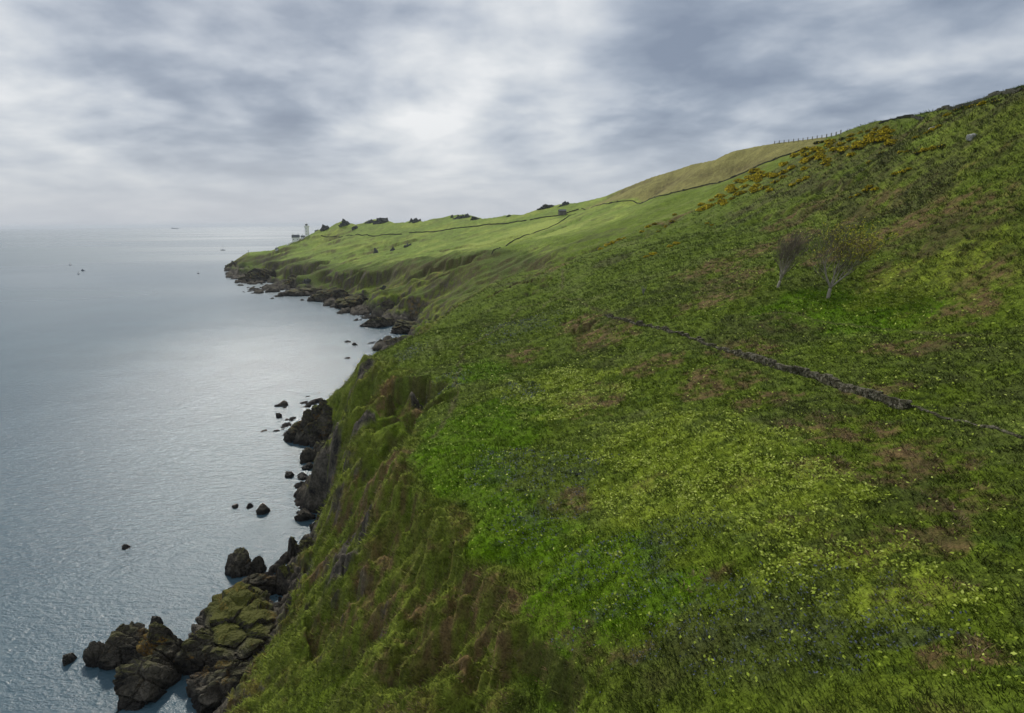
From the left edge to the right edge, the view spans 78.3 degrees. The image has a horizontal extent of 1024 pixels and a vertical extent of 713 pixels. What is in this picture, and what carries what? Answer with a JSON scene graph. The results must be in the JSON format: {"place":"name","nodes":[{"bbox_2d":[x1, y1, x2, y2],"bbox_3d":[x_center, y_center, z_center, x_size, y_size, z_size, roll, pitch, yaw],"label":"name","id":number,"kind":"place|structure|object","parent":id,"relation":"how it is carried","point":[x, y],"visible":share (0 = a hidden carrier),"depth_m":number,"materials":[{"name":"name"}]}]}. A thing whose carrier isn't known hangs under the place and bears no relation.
{"place":"outdoors","nodes":[
{"label":"outdoors","id":0,"kind":"place"},
{"bbox_2d":[0,225,407,712],"bbox_3d":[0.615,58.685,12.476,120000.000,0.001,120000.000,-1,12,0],"label":"sea","id":1,"kind":"structure","parent":0,"point":[150,378],"depth_m":191.05,"materials":[{"name":"liquid"}]},
{"bbox_2d":[62,652,76,665],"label":"sea rock","id":2,"kind":"object","parent":1,"relation":"in","point":[68,658],"visible":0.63,"depth_m":88.40,"materials":[{"name":"grey stone"}]},
{"bbox_2d":[82,641,104,667],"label":"sea rock","id":3,"kind":"object","parent":1,"relation":"in","point":[92,652],"visible":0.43,"depth_m":87.98,"materials":[{"name":"grey stone"}]},
{"bbox_2d":[98,621,146,669],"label":"sea rock","id":4,"kind":"object","parent":1,"relation":"in","point":[122,641],"visible":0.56,"depth_m":87.75,"materials":[{"name":"grey stone"}]},
{"bbox_2d":[122,544,129,549],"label":"sea rock","id":5,"kind":"object","parent":1,"relation":"in","point":[125,546],"visible":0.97,"depth_m":119.84,"materials":[{"name":"grey stone"}]},
{"bbox_2d":[112,655,181,712],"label":"sea rock","id":6,"kind":"object","parent":1,"relation":"in","point":[140,683],"visible":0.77,"depth_m":81.24,"materials":[{"name":"grey stone"}]},
{"bbox_2d":[150,616,162,623],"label":"sea rock","id":7,"kind":"object","parent":1,"relation":"in","point":[157,619],"visible":0.5,"depth_m":96.53,"materials":[{"name":"grey stone"}]},
{"bbox_2d":[136,621,183,663],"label":"sea rock","id":8,"kind":"object","parent":1,"relation":"in","point":[161,642],"visible":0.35,"depth_m":86.66,"materials":[{"name":"brown stone"}]},
{"bbox_2d":[173,627,213,675],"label":"sea rock","id":9,"kind":"object","parent":1,"relation":"in","point":[189,659],"visible":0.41,"depth_m":85.79,"materials":[{"name":"grey stone"}]},
{"bbox_2d":[185,659,251,712],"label":"sea rock","id":10,"kind":"object","parent":1,"relation":"in","point":[208,688],"visible":0.51,"depth_m":80.33,"materials":[{"name":"grey stone"}]},
{"bbox_2d":[224,261,236,268],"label":"sea rock","id":11,"kind":"object","parent":1,"relation":"in","point":[230,264],"visible":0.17,"depth_m":871.58,"materials":[{"name":"grey stone"}]},
{"bbox_2d":[188,581,283,665],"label":"sea rock","id":12,"kind":"object","parent":1,"relation":"in","point":[238,619],"visible":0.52,"depth_m":90.33,"materials":[{"name":"green stone"}]},
{"bbox_2d":[225,547,250,578],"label":"sea rock","id":13,"kind":"object","parent":1,"relation":"in","point":[238,559],"visible":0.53,"depth_m":109.95,"materials":[{"name":"grey stone"}]},
{"bbox_2d":[246,503,253,508],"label":"sea rock","id":14,"kind":"object","parent":1,"relation":"in","point":[249,505],"visible":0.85,"depth_m":136.66,"materials":[{"name":"grey stone"}]},
{"bbox_2d":[228,573,276,595],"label":"sea rock","id":15,"kind":"object","parent":1,"relation":"in","point":[263,582],"visible":0.29,"depth_m":103.89,"materials":[{"name":"grey stone"}]},
{"bbox_2d":[245,556,266,575],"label":"sea rock","id":16,"kind":"object","parent":1,"relation":"in","point":[256,565],"visible":0.61,"depth_m":110.14,"materials":[{"name":"grey stone"}]},
{"bbox_2d":[238,268,275,281],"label":"sea rock","id":17,"kind":"object","parent":1,"relation":"in","point":[258,274],"visible":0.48,"depth_m":689.47,"materials":[{"name":"grey stone"}]},
{"bbox_2d":[256,503,270,514],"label":"sea rock","id":18,"kind":"object","parent":1,"relation":"in","point":[263,509],"visible":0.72,"depth_m":133.42,"materials":[{"name":"grey stone"}]},
{"bbox_2d":[275,563,294,595],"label":"sea rock","id":19,"kind":"object","parent":1,"relation":"in","point":[283,572],"visible":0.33,"depth_m":104.27,"materials":[{"name":"grey stone"}]},
{"bbox_2d":[284,596,291,617],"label":"sea rock","id":20,"kind":"object","parent":1,"relation":"in","point":[286,609],"visible":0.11,"depth_m":91.66,"materials":[{"name":"grey stone"}]},
{"bbox_2d":[284,471,293,477],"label":"sea rock","id":21,"kind":"object","parent":1,"relation":"in","point":[289,474],"visible":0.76,"depth_m":152.96,"materials":[{"name":"grey stone"}]},
{"bbox_2d":[283,274,296,287],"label":"sea rock","id":22,"kind":"object","parent":1,"relation":"in","point":[290,279],"visible":0.17,"depth_m":616.72,"materials":[{"name":"grey stone"}]},
{"bbox_2d":[285,425,297,440],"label":"boulder","id":23,"kind":"object","parent":1,"relation":"in","point":[291,432],"visible":0.75,"depth_m":177.55,"materials":[{"name":"grey stone"}]},
{"bbox_2d":[287,536,296,561],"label":"sea rock","id":24,"kind":"object","parent":1,"relation":"in","point":[292,541],"visible":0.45,"depth_m":114.10,"materials":[{"name":"grey stone"}]},
{"bbox_2d":[297,472,307,479],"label":"sea rock","id":25,"kind":"object","parent":1,"relation":"in","point":[302,476],"visible":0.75,"depth_m":152.07,"materials":[{"name":"grey stone"}]},
{"bbox_2d":[283,287,322,295],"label":"sea rock","id":26,"kind":"object","parent":1,"relation":"in","point":[297,292],"visible":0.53,"depth_m":545.94,"materials":[{"name":"grey stone"}]},
{"bbox_2d":[294,537,312,555],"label":"sea rock","id":27,"kind":"object","parent":1,"relation":"in","point":[301,545],"visible":0.14,"depth_m":113.97,"materials":[{"name":"grey stone"}]},
{"bbox_2d":[294,508,315,521],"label":"sea rock","id":28,"kind":"object","parent":1,"relation":"in","point":[303,514],"visible":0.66,"depth_m":130.36,"materials":[{"name":"grey stone"}]},
{"bbox_2d":[302,462,312,469],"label":"sea rock","id":29,"kind":"object","parent":1,"relation":"in","point":[308,466],"visible":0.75,"depth_m":157.85,"materials":[{"name":"grey stone"}]},
{"bbox_2d":[299,447,316,463],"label":"sea rock","id":30,"kind":"object","parent":1,"relation":"in","point":[307,455],"visible":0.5,"depth_m":162.51,"materials":[{"name":"grey stone"}]},
{"bbox_2d":[311,287,348,301],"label":"sea rock","id":31,"kind":"object","parent":1,"relation":"in","point":[335,293],"visible":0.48,"depth_m":508.24,"materials":[{"name":"grey stone"}]},
{"bbox_2d":[334,293,368,308],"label":"sea rock","id":32,"kind":"object","parent":1,"relation":"in","point":[352,301],"visible":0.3,"depth_m":457.74,"materials":[{"name":"grey stone"}]},
{"bbox_2d":[359,317,394,327],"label":"sea rock","id":33,"kind":"object","parent":1,"relation":"in","point":[376,322],"visible":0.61,"depth_m":374.48,"materials":[{"name":"grey stone"}]},
{"bbox_2d":[378,299,394,311],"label":"sea rock","id":34,"kind":"object","parent":1,"relation":"in","point":[387,304],"visible":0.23,"depth_m":432.51,"materials":[{"name":"grey stone"}]},
{"bbox_2d":[385,337,403,345],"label":"sea rock","id":35,"kind":"object","parent":1,"relation":"in","point":[391,341],"visible":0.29,"depth_m":310.54,"materials":[{"name":"grey stone"}]},
{"bbox_2d":[390,319,419,333],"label":"sea rock","id":36,"kind":"object","parent":1,"relation":"in","point":[401,326],"visible":0.38,"depth_m":351.51,"materials":[{"name":"grey stone"}]},
{"bbox_2d":[0,0,1023,228],"label":"sky","id":37,"kind":"structure","parent":0,"point":[114,113],"materials":[{"name":"grey"}]},
{"bbox_2d":[213,84,1023,712],"bbox_3d":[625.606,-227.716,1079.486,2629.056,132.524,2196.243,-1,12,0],"label":"headland","id":38,"kind":"structure","parent":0,"point":[429,274],"depth_m":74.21,"materials":[{"name":"green plant"}]},
{"bbox_2d":[291,235,299,241],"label":"keepers cottage","id":39,"kind":"structure","parent":38,"relation":"on","point":[295,238],"depth_m":867.84,"materials":[{"name":"paint"}]},
{"bbox_2d":[290,421,301,429],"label":"boulder","id":40,"kind":"object","parent":38,"relation":"on","point":[297,425],"visible":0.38,"depth_m":179.99,"materials":[{"name":"grey stone"}]},
{"bbox_2d":[293,428,304,443],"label":"boulder","id":41,"kind":"object","parent":38,"relation":"on","point":[300,435],"visible":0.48,"depth_m":176.01,"materials":[{"name":"grey stone"}]},
{"bbox_2d":[304,223,308,236],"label":"lighthouse","id":42,"kind":"object","parent":38,"relation":"on","point":[306,226],"visible":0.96,"depth_m":882.67,"materials":[{"name":"white paint"}]},
{"bbox_2d":[301,409,312,427],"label":"boulder","id":43,"kind":"object","parent":38,"relation":"on","point":[306,418],"visible":0.55,"depth_m":179.56,"materials":[{"name":"grey stone"}]},
{"bbox_2d":[307,430,321,446],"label":"boulder","id":44,"kind":"object","parent":38,"relation":"on","point":[313,437],"visible":0.41,"depth_m":173.96,"materials":[{"name":"grey stone"}]},
{"bbox_2d":[311,405,322,420],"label":"boulder","id":45,"kind":"object","parent":38,"relation":"on","point":[316,412],"visible":0.56,"depth_m":178.67,"materials":[{"name":"grey stone"}]},
{"bbox_2d":[309,414,325,434],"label":"boulder","id":46,"kind":"object","parent":38,"relation":"on","point":[316,425],"visible":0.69,"depth_m":174.38,"materials":[{"name":"grey stone"}]},
{"bbox_2d":[319,399,327,405],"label":"boulder","id":47,"kind":"object","parent":38,"relation":"on","point":[323,402],"visible":0.4,"depth_m":182.77,"materials":[{"name":"grey stone"}]},
{"bbox_2d":[320,224,328,230],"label":"rock crag","id":48,"kind":"structure","parent":38,"relation":"on","point":[323,227],"depth_m":887.60,"materials":[{"name":"grey stone"}]},
{"bbox_2d":[321,404,331,420],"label":"boulder","id":49,"kind":"object","parent":38,"relation":"on","point":[326,412],"visible":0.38,"depth_m":175.65,"materials":[{"name":"grey stone"}]},
{"bbox_2d":[321,419,332,440],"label":"boulder","id":50,"kind":"object","parent":38,"relation":"on","point":[326,428],"visible":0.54,"depth_m":173.46,"materials":[{"name":"grey stone"}]},
{"bbox_2d":[338,219,349,226],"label":"rock crag","id":51,"kind":"structure","parent":38,"relation":"on","point":[344,223],"depth_m":877.96,"materials":[{"name":"grey stone"}]},
{"bbox_2d":[339,234,399,237],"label":"dry stone wall","id":52,"kind":"structure","parent":38,"relation":"on","point":[370,235],"depth_m":758.93,"materials":[{"name":"grey stone"}]},
{"bbox_2d":[373,218,388,224],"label":"rock crag","id":53,"kind":"structure","parent":38,"relation":"on","point":[381,220],"depth_m":829.13,"materials":[{"name":"grey stone"}]},
{"bbox_2d":[412,218,422,222],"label":"rock crag","id":54,"kind":"structure","parent":38,"relation":"on","point":[414,220],"depth_m":769.59,"materials":[{"name":"grey stone"}]},
{"bbox_2d":[409,220,526,232],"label":"dry stone wall","id":55,"kind":"structure","parent":38,"relation":"on","point":[469,226],"depth_m":646.26,"materials":[{"name":"grey stone"}]},
{"bbox_2d":[491,214,573,253],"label":"field bank","id":56,"kind":"structure","parent":38,"relation":"on","point":[532,233],"depth_m":484.84,"materials":[{"name":"green plant"}]},
{"bbox_2d":[537,204,553,209],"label":"rock crag","id":57,"kind":"structure","parent":38,"relation":"on","point":[544,206],"depth_m":634.57,"materials":[{"name":"grey stone"}]},
{"bbox_2d":[530,209,578,219],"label":"dry stone wall","id":58,"kind":"structure","parent":38,"relation":"on","point":[553,215],"depth_m":562.49,"materials":[{"name":"grey stone"}]},
{"bbox_2d":[558,209,566,214],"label":"field hut","id":59,"kind":"object","parent":38,"relation":"on","point":[561,211],"visible":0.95,"depth_m":552.09,"materials":[{"name":"stone"}]},
{"bbox_2d":[557,201,569,207],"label":"rock crag","id":60,"kind":"structure","parent":38,"relation":"on","point":[564,203],"depth_m":616.61,"materials":[{"name":"grey stone"}]},
{"bbox_2d":[220,90,1022,712],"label":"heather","id":61,"kind":"object","parent":38,"relation":"on","point":[550,644],"visible":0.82,"depth_m":60.20,"materials":[{"name":"brown plant"}]},
{"bbox_2d":[604,314,736,353],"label":"dry stone wall","id":62,"kind":"structure","parent":38,"relation":"on","point":[666,328],"depth_m":115.91,"materials":[{"name":"grey stone"}]},
{"bbox_2d":[397,312,970,712],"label":"bluebells","id":63,"kind":"object","parent":38,"relation":"on","point":[876,607],"visible":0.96,"depth_m":42.50,"materials":[{"name":"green plant"}]},
{"bbox_2d":[581,149,800,209],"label":"dry stone wall","id":64,"kind":"structure","parent":38,"relation":"on","point":[775,158],"depth_m":375.83,"materials":[{"name":"grey stone"}]},
{"bbox_2d":[699,206,710,210],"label":"gorse bush","id":65,"kind":"object","parent":38,"relation":"on","point":[702,208],"visible":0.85,"depth_m":281.61,"materials":[{"name":"yellow plant"}]},
{"bbox_2d":[403,216,1023,711],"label":"flowering plants","id":66,"kind":"object","parent":38,"relation":"on","point":[689,498],"visible":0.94,"depth_m":55.88,"materials":[{"name":"green plant"}]},
{"bbox_2d":[716,198,726,203],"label":"gorse bush","id":67,"kind":"object","parent":38,"relation":"on","point":[720,200],"visible":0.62,"depth_m":281.13,"materials":[{"name":"yellow plant"}]},
{"bbox_2d":[727,187,739,191],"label":"gorse bush","id":68,"kind":"object","parent":38,"relation":"on","point":[735,189],"visible":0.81,"depth_m":300.74,"materials":[{"name":"yellow plant"}]},
{"bbox_2d":[747,175,757,179],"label":"gorse bush","id":69,"kind":"object","parent":38,"relation":"on","point":[750,177],"visible":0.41,"depth_m":303.09,"materials":[{"name":"yellow plant"}]},
{"bbox_2d":[747,168,759,173],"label":"gorse bush","id":70,"kind":"object","parent":38,"relation":"on","point":[754,170],"visible":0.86,"depth_m":327.03,"materials":[{"name":"yellow plant"}]},
{"bbox_2d":[759,185,768,189],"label":"gorse bush","id":71,"kind":"object","parent":38,"relation":"on","point":[762,187],"visible":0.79,"depth_m":251.68,"materials":[{"name":"yellow plant"}]},
{"bbox_2d":[778,161,788,166],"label":"gorse bush","id":72,"kind":"object","parent":38,"relation":"on","point":[783,163],"visible":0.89,"depth_m":278.71,"materials":[{"name":"yellow plant"}]},
{"bbox_2d":[772,226,818,287],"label":"tree","id":73,"kind":"object","parent":38,"relation":"on","point":[782,250],"visible":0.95,"depth_m":116.78,"materials":[{"name":"brown plant"}]},
{"bbox_2d":[789,152,801,157],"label":"gorse bush","id":74,"kind":"object","parent":38,"relation":"on","point":[794,154],"visible":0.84,"depth_m":305.52,"materials":[{"name":"yellow plant"}]},
{"bbox_2d":[798,146,809,152],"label":"gorse bush","id":75,"kind":"object","parent":38,"relation":"on","point":[804,149],"visible":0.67,"depth_m":307.13,"materials":[{"name":"yellow plant"}]},
{"bbox_2d":[800,152,812,156],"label":"gorse bush","id":76,"kind":"object","parent":38,"relation":"on","point":[805,154],"visible":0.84,"depth_m":266.44,"materials":[{"name":"yellow plant"}]},
{"bbox_2d":[774,130,841,143],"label":"post and wire fence","id":77,"kind":"object","parent":38,"relation":"on","point":[812,137],"visible":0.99,"depth_m":329.75,"materials":[{"name":"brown wood"}]},
{"bbox_2d":[809,146,822,151],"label":"gorse bush","id":78,"kind":"object","parent":38,"relation":"on","point":[813,149],"visible":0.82,"depth_m":264.49,"materials":[{"name":"yellow plant"}]},
{"bbox_2d":[814,154,826,159],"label":"gorse bush","id":79,"kind":"object","parent":38,"relation":"on","point":[821,156],"visible":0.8,"depth_m":233.19,"materials":[{"name":"yellow plant"}]},
{"bbox_2d":[735,349,911,409],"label":"dry stone wall","id":80,"kind":"structure","parent":38,"relation":"on","point":[835,382],"depth_m":74.74,"materials":[{"name":"grey stone"}]},
{"bbox_2d":[820,159,831,163],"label":"gorse bush","id":81,"kind":"object","parent":38,"relation":"on","point":[825,161],"visible":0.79,"depth_m":220.56,"materials":[{"name":"yellow plant"}]},
{"bbox_2d":[823,141,834,146],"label":"gorse bush","id":82,"kind":"object","parent":38,"relation":"on","point":[826,144],"visible":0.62,"depth_m":254.56,"materials":[{"name":"yellow plant"}]},
{"bbox_2d":[828,147,838,151],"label":"gorse bush","id":83,"kind":"object","parent":38,"relation":"on","point":[832,148],"visible":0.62,"depth_m":229.96,"materials":[{"name":"yellow plant"}]},
{"bbox_2d":[836,145,849,151],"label":"gorse bush","id":84,"kind":"object","parent":38,"relation":"on","point":[841,148],"visible":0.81,"depth_m":220.53,"materials":[{"name":"yellow plant"}]},
{"bbox_2d":[795,214,898,298],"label":"tree","id":85,"kind":"object","parent":38,"relation":"on","point":[842,242],"visible":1,"depth_m":108.84,"materials":[{"name":"brown plant"}]},
{"bbox_2d":[852,144,865,147],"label":"gorse bush","id":86,"kind":"object","parent":38,"relation":"on","point":[858,146],"visible":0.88,"depth_m":211.88,"materials":[{"name":"yellow plant"}]},
{"bbox_2d":[857,140,868,144],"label":"gorse bush","id":87,"kind":"object","parent":38,"relation":"on","point":[860,142],"visible":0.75,"depth_m":212.15,"materials":[{"name":"yellow plant"}]},
{"bbox_2d":[863,134,874,137],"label":"gorse bush","id":88,"kind":"object","parent":38,"relation":"on","point":[869,135],"visible":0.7,"depth_m":214.75,"materials":[{"name":"yellow plant"}]},
{"bbox_2d":[877,136,890,141],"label":"gorse bush","id":89,"kind":"object","parent":38,"relation":"on","point":[881,139],"visible":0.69,"depth_m":203.91,"materials":[{"name":"yellow plant"}]},
{"bbox_2d":[878,87,1022,123],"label":"dry stone wall","id":90,"kind":"structure","parent":38,"relation":"on","point":[1010,90],"depth_m":170.97,"materials":[{"name":"grey stone"}]},
{"bbox_2d":[912,405,1023,438],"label":"dry stone wall","id":91,"kind":"structure","parent":38,"relation":"on","point":[983,426],"depth_m":56.22,"materials":[{"name":"grey stone"}]},
{"bbox_2d":[966,133,976,140],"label":"boulder","id":92,"kind":"object","parent":38,"relation":"on","point":[969,137],"visible":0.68,"depth_m":139.05,"materials":[{"name":"stone"}]}
]}

